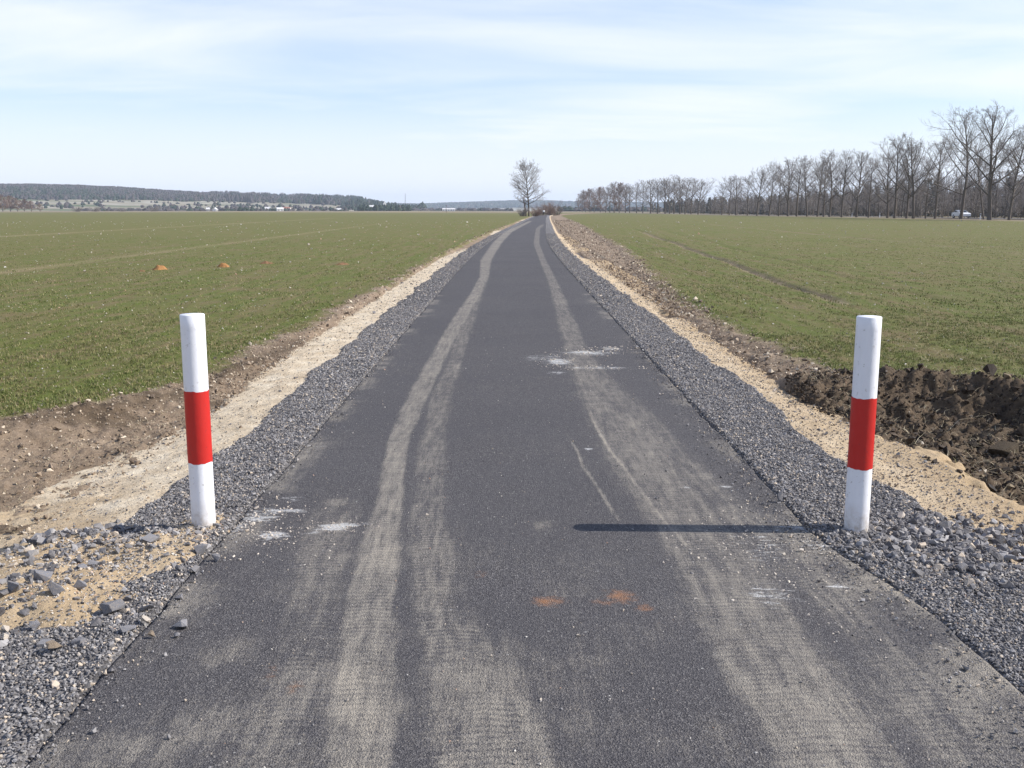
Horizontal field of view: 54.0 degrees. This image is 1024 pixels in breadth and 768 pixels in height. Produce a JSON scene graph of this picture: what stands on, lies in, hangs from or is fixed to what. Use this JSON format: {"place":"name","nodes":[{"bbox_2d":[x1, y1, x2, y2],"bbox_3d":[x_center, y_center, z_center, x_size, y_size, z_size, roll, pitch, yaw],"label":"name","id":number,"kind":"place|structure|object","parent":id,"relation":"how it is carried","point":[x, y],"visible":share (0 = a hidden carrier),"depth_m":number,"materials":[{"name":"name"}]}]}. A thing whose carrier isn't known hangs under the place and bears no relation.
{"place":"outdoors","nodes":[
{"label":"outdoors","id":0,"kind":"place"},
{"bbox_2d":[0,197,555,210],"bbox_3d":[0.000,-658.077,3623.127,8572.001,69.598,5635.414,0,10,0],"label":"hills","id":1,"kind":"structure","parent":0,"point":[125,204],"depth_m":1568.84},
{"bbox_2d":[78,208,236,210],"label":"hedgerow","id":2,"kind":"object","parent":1,"relation":"on","point":[166,209],"visible":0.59,"depth_m":1110.28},
{"bbox_2d":[0,192,356,210],"bbox_3d":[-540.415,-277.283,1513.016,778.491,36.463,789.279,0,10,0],"label":"hillside scrub","id":3,"kind":"object","parent":1,"relation":"on","point":[67,204],"visible":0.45,"depth_m":1471.35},
{"bbox_2d":[0,183,426,209],"bbox_3d":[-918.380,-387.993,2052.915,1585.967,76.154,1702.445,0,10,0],"label":"forest","id":4,"kind":"object","parent":1,"relation":"on","point":[66,191],"visible":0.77,"depth_m":1853.27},
{"bbox_2d":[357,204,411,210],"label":"hedgerow","id":5,"kind":"object","parent":1,"relation":"on","point":[379,207],"visible":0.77,"depth_m":1076.82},
{"bbox_2d":[412,207,513,210],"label":"hedgerow","id":6,"kind":"object","parent":1,"relation":"on","point":[464,209],"visible":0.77,"depth_m":1455.87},
{"bbox_2d":[390,200,726,208],"bbox_3d":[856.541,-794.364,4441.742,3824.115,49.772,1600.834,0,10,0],"label":"forest","id":7,"kind":"object","parent":1,"relation":"on","point":[499,204],"visible":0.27,"depth_m":4325.20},
{"bbox_2d":[0,210,1023,538],"bbox_3d":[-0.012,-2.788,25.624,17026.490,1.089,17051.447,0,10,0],"label":"ground","id":8,"kind":"structure","parent":0,"point":[188,228],"depth_m":20.60,"materials":[{"name":"plant"}]},
{"bbox_2d":[0,194,11,211],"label":"bare tree","id":9,"kind":"object","parent":8,"relation":"on","point":[7,203],"visible":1,"depth_m":662.53,"materials":[{"name":"red plant"}]},
{"bbox_2d":[3,195,16,211],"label":"bare tree","id":10,"kind":"object","parent":8,"relation":"on","point":[9,197],"visible":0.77,"depth_m":693.48,"materials":[{"name":"red plant"}]},
{"bbox_2d":[11,198,21,211],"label":"bare tree","id":11,"kind":"object","parent":8,"relation":"on","point":[16,203],"visible":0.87,"depth_m":695.14,"materials":[{"name":"red plant"}]},
{"bbox_2d":[0,332,306,536],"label":"dry straw","id":12,"kind":"object","parent":8,"relation":"on","point":[99,438],"visible":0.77,"depth_m":7.59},
{"bbox_2d":[0,220,522,552],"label":"sand verge","id":13,"kind":"structure","parent":8,"relation":"on","point":[303,361],"depth_m":7.12,"materials":[{"name":"sand"}]},
{"bbox_2d":[0,515,229,629],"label":"sand patch","id":14,"kind":"object","parent":13,"relation":"on","point":[46,606],"visible":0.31,"depth_m":4.35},
{"bbox_2d":[7,581,19,593],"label":"rock","id":15,"kind":"object","parent":14,"relation":"on","point":[12,587],"visible":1,"depth_m":4.15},
{"bbox_2d":[33,569,52,581],"bbox_3d":[-1.996,0.820,4.304,0.069,0.045,0.079,6,-1,31],"label":"rock","id":16,"kind":"object","parent":14,"relation":"on","point":[43,575],"visible":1,"depth_m":4.28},
{"bbox_2d":[48,581,64,595],"bbox_3d":[-1.869,0.835,4.126,0.065,0.063,0.044,-3,10,-18],"label":"rock","id":17,"kind":"object","parent":14,"relation":"on","point":[54,588],"visible":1,"depth_m":4.11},
{"bbox_2d":[73,579,86,589],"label":"rock","id":18,"kind":"object","parent":14,"relation":"on","point":[79,584],"visible":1,"depth_m":4.24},
{"bbox_2d":[141,533,161,541],"bbox_3d":[-1.702,0.728,4.759,0.072,0.044,0.080,3,10,14],"label":"rock","id":19,"kind":"object","parent":14,"relation":"on","point":[149,537],"visible":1,"depth_m":4.74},
{"bbox_2d":[179,313,215,526],"bbox_3d":[-1.578,0.366,5.085,0.122,1.443,0.122,0,10,0],"label":"bollard","id":20,"kind":"object","parent":14,"relation":"on","point":[197,407],"visible":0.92,"depth_m":5.00,"materials":[{"name":"white paint"}]},
{"bbox_2d":[0,216,534,767],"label":"gravel shoulder","id":21,"kind":"object","parent":8,"relation":"on","point":[42,736],"visible":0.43,"depth_m":3.86},
{"bbox_2d":[29,621,40,628],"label":"rock","id":22,"kind":"object","parent":21,"relation":"on","point":[35,624],"visible":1,"depth_m":3.92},
{"bbox_2d":[36,639,54,647],"bbox_3d":[-1.750,0.978,3.781,0.054,0.032,0.052,0,10,1],"label":"rock","id":23,"kind":"object","parent":21,"relation":"on","point":[41,643],"visible":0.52,"depth_m":3.77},
{"bbox_2d":[45,639,62,648],"bbox_3d":[-1.686,0.959,3.702,0.056,0.032,0.048,-10,16,-32],"label":"rock","id":24,"kind":"object","parent":21,"relation":"on","point":[51,644],"visible":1,"depth_m":3.69,"materials":[{"name":"beige stone"}]},
{"bbox_2d":[71,637,85,645],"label":"rock","id":25,"kind":"object","parent":21,"relation":"on","point":[78,641],"visible":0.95,"depth_m":3.73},
{"bbox_2d":[99,599,125,614],"bbox_3d":[-1.605,0.894,4.030,0.100,0.045,0.054,-12,7,-8],"label":"rock","id":26,"kind":"object","parent":21,"relation":"on","point":[112,606],"visible":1,"depth_m":4.02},
{"bbox_2d":[119,625,136,632],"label":"rock","id":27,"kind":"object","parent":21,"relation":"on","point":[125,628],"visible":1,"depth_m":3.84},
{"bbox_2d":[0,219,850,551],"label":"soil clods","id":28,"kind":"object","parent":8,"relation":"on","point":[646,291],"visible":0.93,"depth_m":11.43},
{"bbox_2d":[0,499,1023,665],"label":"crushed stone","id":29,"kind":"object","parent":8,"relation":"on","point":[978,541],"visible":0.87,"depth_m":4.82,"materials":[{"name":"gravel"}]},
{"bbox_2d":[938,521,950,527],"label":"rock","id":30,"kind":"object","parent":29,"relation":"on","point":[945,524],"visible":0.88,"depth_m":5.13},
{"bbox_2d":[954,562,968,571],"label":"rock","id":31,"kind":"object","parent":29,"relation":"on","point":[961,566],"visible":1,"depth_m":4.54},
{"bbox_2d":[0,309,1023,415],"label":"grass","id":32,"kind":"structure","parent":8,"relation":"on","point":[88,394],"depth_m":11.70,"materials":[{"name":"plant"}]},
{"bbox_2d":[0,501,1023,662],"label":"pebbles","id":33,"kind":"object","parent":8,"relation":"on","point":[211,532],"visible":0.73,"depth_m":4.49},
{"bbox_2d":[0,220,1023,451],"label":"field stones","id":34,"kind":"object","parent":8,"relation":"on","point":[922,442],"visible":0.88,"depth_m":28.68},
{"bbox_2d":[509,158,549,215],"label":"lone tree","id":35,"kind":"object","parent":8,"relation":"on","point":[526,185],"visible":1,"depth_m":256.36,"materials":[{"name":"brown plant"}]},
{"bbox_2d":[531,203,554,214],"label":"bare shrub","id":36,"kind":"object","parent":8,"relation":"on","point":[538,208],"visible":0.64,"depth_m":295.25,"materials":[{"name":"brown plant"}]},
{"bbox_2d":[540,199,562,215],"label":"bare shrub","id":37,"kind":"object","parent":8,"relation":"on","point":[550,209],"visible":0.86,"depth_m":309.84,"materials":[{"name":"brown plant"}]},
{"bbox_2d":[576,191,592,209],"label":"bare tree","id":38,"kind":"object","parent":8,"relation":"on","point":[581,206],"visible":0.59,"depth_m":773.95,"materials":[{"name":"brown plant"}]},
{"bbox_2d":[578,188,595,208],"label":"bare tree","id":39,"kind":"object","parent":8,"relation":"on","point":[587,194],"visible":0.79,"depth_m":724.63,"materials":[{"name":"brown plant"}]},
{"bbox_2d":[591,187,607,211],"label":"bare tree","id":40,"kind":"object","parent":8,"relation":"on","point":[598,204],"visible":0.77,"depth_m":667.32,"materials":[{"name":"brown plant"}]},
{"bbox_2d":[600,183,617,212],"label":"bare tree","id":41,"kind":"object","parent":8,"relation":"on","point":[605,193],"visible":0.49,"depth_m":626.90,"materials":[{"name":"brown plant"}]},
{"bbox_2d":[557,206,663,211],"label":"hedgerow","id":42,"kind":"object","parent":8,"relation":"on","point":[622,209],"visible":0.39,"depth_m":1157.92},
{"bbox_2d":[599,181,623,212],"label":"bare tree","id":43,"kind":"object","parent":8,"relation":"on","point":[608,204],"visible":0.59,"depth_m":587.62,"materials":[{"name":"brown plant"}]},
{"bbox_2d":[607,182,632,212],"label":"bare tree","id":44,"kind":"object","parent":8,"relation":"on","point":[618,199],"visible":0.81,"depth_m":567.32,"materials":[{"name":"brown plant"}]},
{"bbox_2d":[610,184,639,212],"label":"bare tree","id":45,"kind":"object","parent":8,"relation":"on","point":[623,194],"visible":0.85,"depth_m":549.63,"materials":[{"name":"grey plant"}]},
{"bbox_2d":[619,184,640,212],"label":"bare tree","id":46,"kind":"object","parent":8,"relation":"on","point":[628,193],"visible":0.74,"depth_m":551.90,"materials":[{"name":"grey plant"}]},
{"bbox_2d":[622,183,647,212],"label":"bare tree","id":47,"kind":"object","parent":8,"relation":"on","point":[630,194],"visible":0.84,"depth_m":515.30,"materials":[{"name":"grey plant"}]},
{"bbox_2d":[627,179,660,212],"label":"bare tree","id":48,"kind":"object","parent":8,"relation":"on","point":[642,193],"visible":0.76,"depth_m":502.16,"materials":[{"name":"grey plant"}]},
{"bbox_2d":[634,179,661,212],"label":"bare tree","id":49,"kind":"object","parent":8,"relation":"on","point":[652,181],"visible":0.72,"depth_m":468.88,"materials":[{"name":"grey plant"}]},
{"bbox_2d":[640,179,666,213],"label":"bare tree","id":50,"kind":"object","parent":8,"relation":"on","point":[656,193],"visible":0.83,"depth_m":445.59,"materials":[{"name":"grey plant"}]},
{"bbox_2d":[652,177,678,213],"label":"bare tree","id":51,"kind":"object","parent":8,"relation":"on","point":[664,183],"visible":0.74,"depth_m":439.18,"materials":[{"name":"grey plant"}]},
{"bbox_2d":[657,179,684,213],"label":"bare tree","id":52,"kind":"object","parent":8,"relation":"on","point":[668,199],"visible":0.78,"depth_m":437.42,"materials":[{"name":"grey plant"}]},
{"bbox_2d":[658,175,684,213],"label":"bare tree","id":53,"kind":"object","parent":8,"relation":"on","point":[666,195],"visible":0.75,"depth_m":429.01,"materials":[{"name":"grey plant"}]},
{"bbox_2d":[665,177,699,213],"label":"bare tree","id":54,"kind":"object","parent":8,"relation":"on","point":[674,185],"visible":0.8,"depth_m":423.82,"materials":[{"name":"grey plant"}]},
{"bbox_2d":[674,178,698,213],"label":"bare tree","id":55,"kind":"object","parent":8,"relation":"on","point":[683,190],"visible":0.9,"depth_m":392.44,"materials":[{"name":"grey plant"}]},
{"bbox_2d":[677,177,705,213],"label":"bare tree","id":56,"kind":"object","parent":8,"relation":"on","point":[692,190],"visible":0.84,"depth_m":396.16,"materials":[{"name":"grey plant"}]},
{"bbox_2d":[684,178,715,214],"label":"bare tree","id":57,"kind":"object","parent":8,"relation":"on","point":[702,184],"visible":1,"depth_m":383.79,"materials":[{"name":"grey plant"}]},
{"bbox_2d":[711,183,733,214],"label":"bare tree","id":58,"kind":"object","parent":8,"relation":"on","point":[722,196],"visible":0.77,"depth_m":341.10,"materials":[{"name":"grey plant"}]},
{"bbox_2d":[715,176,745,214],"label":"bare tree","id":59,"kind":"object","parent":8,"relation":"on","point":[730,185],"visible":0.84,"depth_m":333.55,"materials":[{"name":"grey plant"}]},
{"bbox_2d":[716,175,755,214],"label":"bare tree","id":60,"kind":"object","parent":8,"relation":"on","point":[736,189],"visible":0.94,"depth_m":328.33,"materials":[{"name":"grey plant"}]},
{"bbox_2d":[731,175,758,215],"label":"bare tree","id":61,"kind":"object","parent":8,"relation":"on","point":[743,194],"visible":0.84,"depth_m":305.78,"materials":[{"name":"grey plant"}]},
{"bbox_2d":[740,166,778,215],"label":"bare tree","id":62,"kind":"object","parent":8,"relation":"on","point":[761,180],"visible":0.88,"depth_m":295.36,"materials":[{"name":"brown plant"}]},
{"bbox_2d":[753,162,801,215],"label":"bare tree","id":63,"kind":"object","parent":8,"relation":"on","point":[767,182],"visible":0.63,"depth_m":291.17,"materials":[{"name":"brown plant"}]},
{"bbox_2d":[766,167,802,215],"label":"bare tree","id":64,"kind":"object","parent":8,"relation":"on","point":[768,191],"visible":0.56,"depth_m":275.26,"materials":[{"name":"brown plant"}]},
{"bbox_2d":[545,215,1023,693],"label":"gravel shoulder","id":65,"kind":"object","parent":8,"relation":"on","point":[549,228],"visible":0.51,"depth_m":5.24},
{"bbox_2d":[844,315,881,531],"bbox_3d":[1.746,0.377,5.038,0.122,1.437,0.122,-4,11,-23],"label":"bollard","id":66,"kind":"object","parent":65,"relation":"on","point":[863,416],"visible":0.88,"depth_m":4.96,"materials":[{"name":"white paint"}]},
{"bbox_2d":[863,552,873,559],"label":"rock","id":67,"kind":"object","parent":65,"relation":"on","point":[868,556],"visible":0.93,"depth_m":4.63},
{"bbox_2d":[549,215,1023,563],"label":"sand verge","id":68,"kind":"structure","parent":8,"relation":"on","point":[943,459],"depth_m":7.08,"materials":[{"name":"sand"}]},
{"bbox_2d":[0,293,1023,561],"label":"verge grit","id":69,"kind":"object","parent":68,"relation":"on","point":[692,345],"visible":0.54,"depth_m":7.00,"materials":[{"name":"gravel"}]},
{"bbox_2d":[3,238,1022,549],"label":"verge grit","id":70,"kind":"object","parent":68,"relation":"on","point":[697,350],"visible":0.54,"depth_m":7.23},
{"bbox_2d":[767,157,815,215],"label":"bare tree","id":71,"kind":"object","parent":8,"relation":"on","point":[782,185],"visible":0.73,"depth_m":268.26,"materials":[{"name":"brown plant"}]},
{"bbox_2d":[780,156,820,215],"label":"bare tree","id":72,"kind":"object","parent":8,"relation":"on","point":[792,183],"visible":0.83,"depth_m":258.58,"materials":[{"name":"brown plant"}]},
{"bbox_2d":[779,155,823,216],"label":"bare tree","id":73,"kind":"object","parent":8,"relation":"on","point":[805,175],"visible":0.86,"depth_m":254.83,"materials":[{"name":"brown plant"}]},
{"bbox_2d":[796,155,840,216],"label":"bare tree","id":74,"kind":"object","parent":8,"relation":"on","point":[823,165],"visible":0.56,"depth_m":251.47,"materials":[{"name":"brown plant"}]},
{"bbox_2d":[802,158,846,216],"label":"bare tree","id":75,"kind":"object","parent":8,"relation":"on","point":[824,192],"visible":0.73,"depth_m":239.01,"materials":[{"name":"brown plant"}]},
{"bbox_2d":[804,150,856,216],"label":"bare tree","id":76,"kind":"object","parent":8,"relation":"on","point":[826,176],"visible":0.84,"depth_m":235.96,"materials":[{"name":"brown plant"}]},
{"bbox_2d":[651,156,1023,217],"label":"woodland","id":77,"kind":"object","parent":8,"relation":"on","point":[1001,197],"visible":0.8,"depth_m":262.72,"materials":[{"name":"brown plant"}]},
{"bbox_2d":[817,149,872,216],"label":"bare tree","id":78,"kind":"object","parent":8,"relation":"on","point":[845,179],"visible":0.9,"depth_m":227.62,"materials":[{"name":"brown plant"}]},
{"bbox_2d":[833,150,887,216],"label":"bare tree","id":79,"kind":"object","parent":8,"relation":"on","point":[859,181],"visible":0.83,"depth_m":226.02,"materials":[{"name":"brown plant"}]},
{"bbox_2d":[850,159,899,217],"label":"bare tree","id":80,"kind":"object","parent":8,"relation":"on","point":[861,199],"visible":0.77,"depth_m":214.19,"materials":[{"name":"brown plant"}]},
{"bbox_2d":[860,149,914,217],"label":"bare tree","id":81,"kind":"object","parent":8,"relation":"on","point":[887,188],"visible":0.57,"depth_m":202.18,"materials":[{"name":"brown plant"}]},
{"bbox_2d":[855,132,927,217],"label":"bare tree","id":82,"kind":"object","parent":8,"relation":"on","point":[896,189],"visible":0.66,"depth_m":197.51,"materials":[{"name":"brown plant"}]},
{"bbox_2d":[784,363,1023,508],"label":"dark clods","id":83,"kind":"object","parent":8,"relation":"on","point":[991,369],"visible":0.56,"depth_m":8.97,"materials":[{"name":"soil"}]},
{"bbox_2d":[879,144,936,217],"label":"bare tree","id":84,"kind":"object","parent":8,"relation":"on","point":[908,190],"visible":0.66,"depth_m":192.75,"materials":[{"name":"brown plant"}]},
{"bbox_2d":[801,366,1023,504],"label":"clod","id":85,"kind":"object","parent":8,"relation":"on","point":[936,428],"visible":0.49,"depth_m":8.74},
{"bbox_2d":[878,132,953,218],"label":"bare tree","id":86,"kind":"object","parent":8,"relation":"on","point":[912,170],"visible":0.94,"depth_m":188.38,"materials":[{"name":"brown plant"}]},
{"bbox_2d":[907,160,954,218],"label":"bare tree","id":87,"kind":"object","parent":8,"relation":"on","point":[926,198],"visible":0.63,"depth_m":190.31,"materials":[{"name":"brown plant"}]},
{"bbox_2d":[894,138,975,218],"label":"bare tree","id":88,"kind":"object","parent":8,"relation":"on","point":[939,168],"visible":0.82,"depth_m":182.90,"materials":[{"name":"brown plant"}]},
{"bbox_2d":[918,106,1021,218],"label":"bare tree","id":89,"kind":"object","parent":8,"relation":"on","point":[965,183],"visible":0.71,"depth_m":176.04,"materials":[{"name":"brown plant"}]},
{"bbox_2d":[921,99,1023,219],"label":"bare tree","id":90,"kind":"object","parent":8,"relation":"on","point":[993,118],"visible":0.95,"depth_m":160.69,"materials":[{"name":"brown plant"}]},
{"bbox_2d":[959,147,994,219],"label":"bare tree","id":91,"kind":"object","parent":8,"relation":"on","point":[978,175],"visible":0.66,"depth_m":170.62,"materials":[{"name":"brown plant"}]},
{"bbox_2d":[976,125,1023,219],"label":"bare tree","id":92,"kind":"object","parent":8,"relation":"on","point":[1013,196],"visible":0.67,"depth_m":160.67,"materials":[{"name":"brown plant"}]},
{"bbox_2d":[988,441,1018,456],"bbox_3d":[3.978,0.547,8.098,0.246,0.128,0.219,-16,21,-20],"label":"clod of earth","id":93,"kind":"object","parent":8,"relation":"on","point":[1004,448],"visible":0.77,"depth_m":8.05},
{"bbox_2d":[995,124,1023,177],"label":"bare tree","id":94,"kind":"object","parent":8,"relation":"on","point":[1014,156],"visible":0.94,"depth_m":155.00,"materials":[{"name":"brown plant"}]},
{"bbox_2d":[0,305,1023,767],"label":"gravel","id":95,"kind":"structure","parent":0,"point":[392,315],"depth_m":5.68,"materials":[{"name":"gravel"}]},
{"bbox_2d":[138,604,153,610],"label":"rock","id":96,"kind":"object","parent":95,"relation":"on","point":[147,607],"visible":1,"depth_m":4.03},
{"bbox_2d":[193,543,207,554],"bbox_3d":[-1.461,0.776,4.710,0.050,0.055,0.060,9,20,16],"label":"rock","id":97,"kind":"object","parent":95,"relation":"on","point":[200,548],"visible":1,"depth_m":4.70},
{"bbox_2d":[0,237,1023,311],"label":"grass","id":98,"kind":"structure","parent":0,"point":[653,276],"depth_m":23.11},
{"bbox_2d":[0,250,1023,538],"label":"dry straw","id":99,"kind":"object","parent":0,"point":[414,252],"visible":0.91,"depth_m":11.35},
{"bbox_2d":[0,0,1023,202],"label":"sky","id":100,"kind":"structure","parent":0,"point":[427,101],"materials":[{"name":"blue"}]},
{"bbox_2d":[393,233,636,306],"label":"gravel","id":101,"kind":"structure","parent":0,"point":[573,262],"depth_m":23.62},
{"bbox_2d":[25,215,1023,767],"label":"road","id":102,"kind":"structure","parent":0,"point":[517,291],"depth_m":4.07,"materials":[{"name":"asphalt"}]},
{"bbox_2d":[173,619,186,626],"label":"rock","id":103,"kind":"object","parent":102,"relation":"on","point":[182,623],"visible":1,"depth_m":3.88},
{"bbox_2d":[22,340,399,767],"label":"road grit","id":104,"kind":"object","parent":102,"relation":"on","point":[93,730],"visible":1,"depth_m":4.16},
{"bbox_2d":[194,346,646,579],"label":"lime flakes","id":105,"kind":"object","parent":102,"relation":"on","point":[272,535],"visible":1,"depth_m":5.19,"materials":[{"name":"stone"}]},
{"bbox_2d":[39,329,963,767],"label":"road grit","id":106,"kind":"object","parent":102,"relation":"on","point":[573,627],"visible":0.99,"depth_m":3.86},
{"bbox_2d":[42,351,1021,767],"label":"road grit","id":107,"kind":"object","parent":102,"relation":"on","point":[468,603],"visible":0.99,"depth_m":3.87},
{"bbox_2d":[623,479,941,687],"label":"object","id":108,"kind":"object","parent":102,"relation":"on","point":[820,553],"visible":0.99,"depth_m":4.64,"materials":[{"name":"gravel"}]},
{"bbox_2d":[625,341,1023,767],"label":"road grit","id":109,"kind":"object","parent":102,"relation":"on","point":[965,668],"visible":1,"depth_m":4.41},
{"bbox_2d":[624,212,1012,218],"bbox_3d":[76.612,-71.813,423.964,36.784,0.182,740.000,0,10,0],"label":"country road","id":110,"kind":"structure","parent":0,"point":[848,216],"depth_m":243.01,"materials":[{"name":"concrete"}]},
{"bbox_2d":[951,210,970,217],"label":"car","id":111,"kind":"object","parent":110,"relation":"on","point":[957,213],"visible":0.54,"depth_m":188.52,"materials":[{"name":"silver metal"}]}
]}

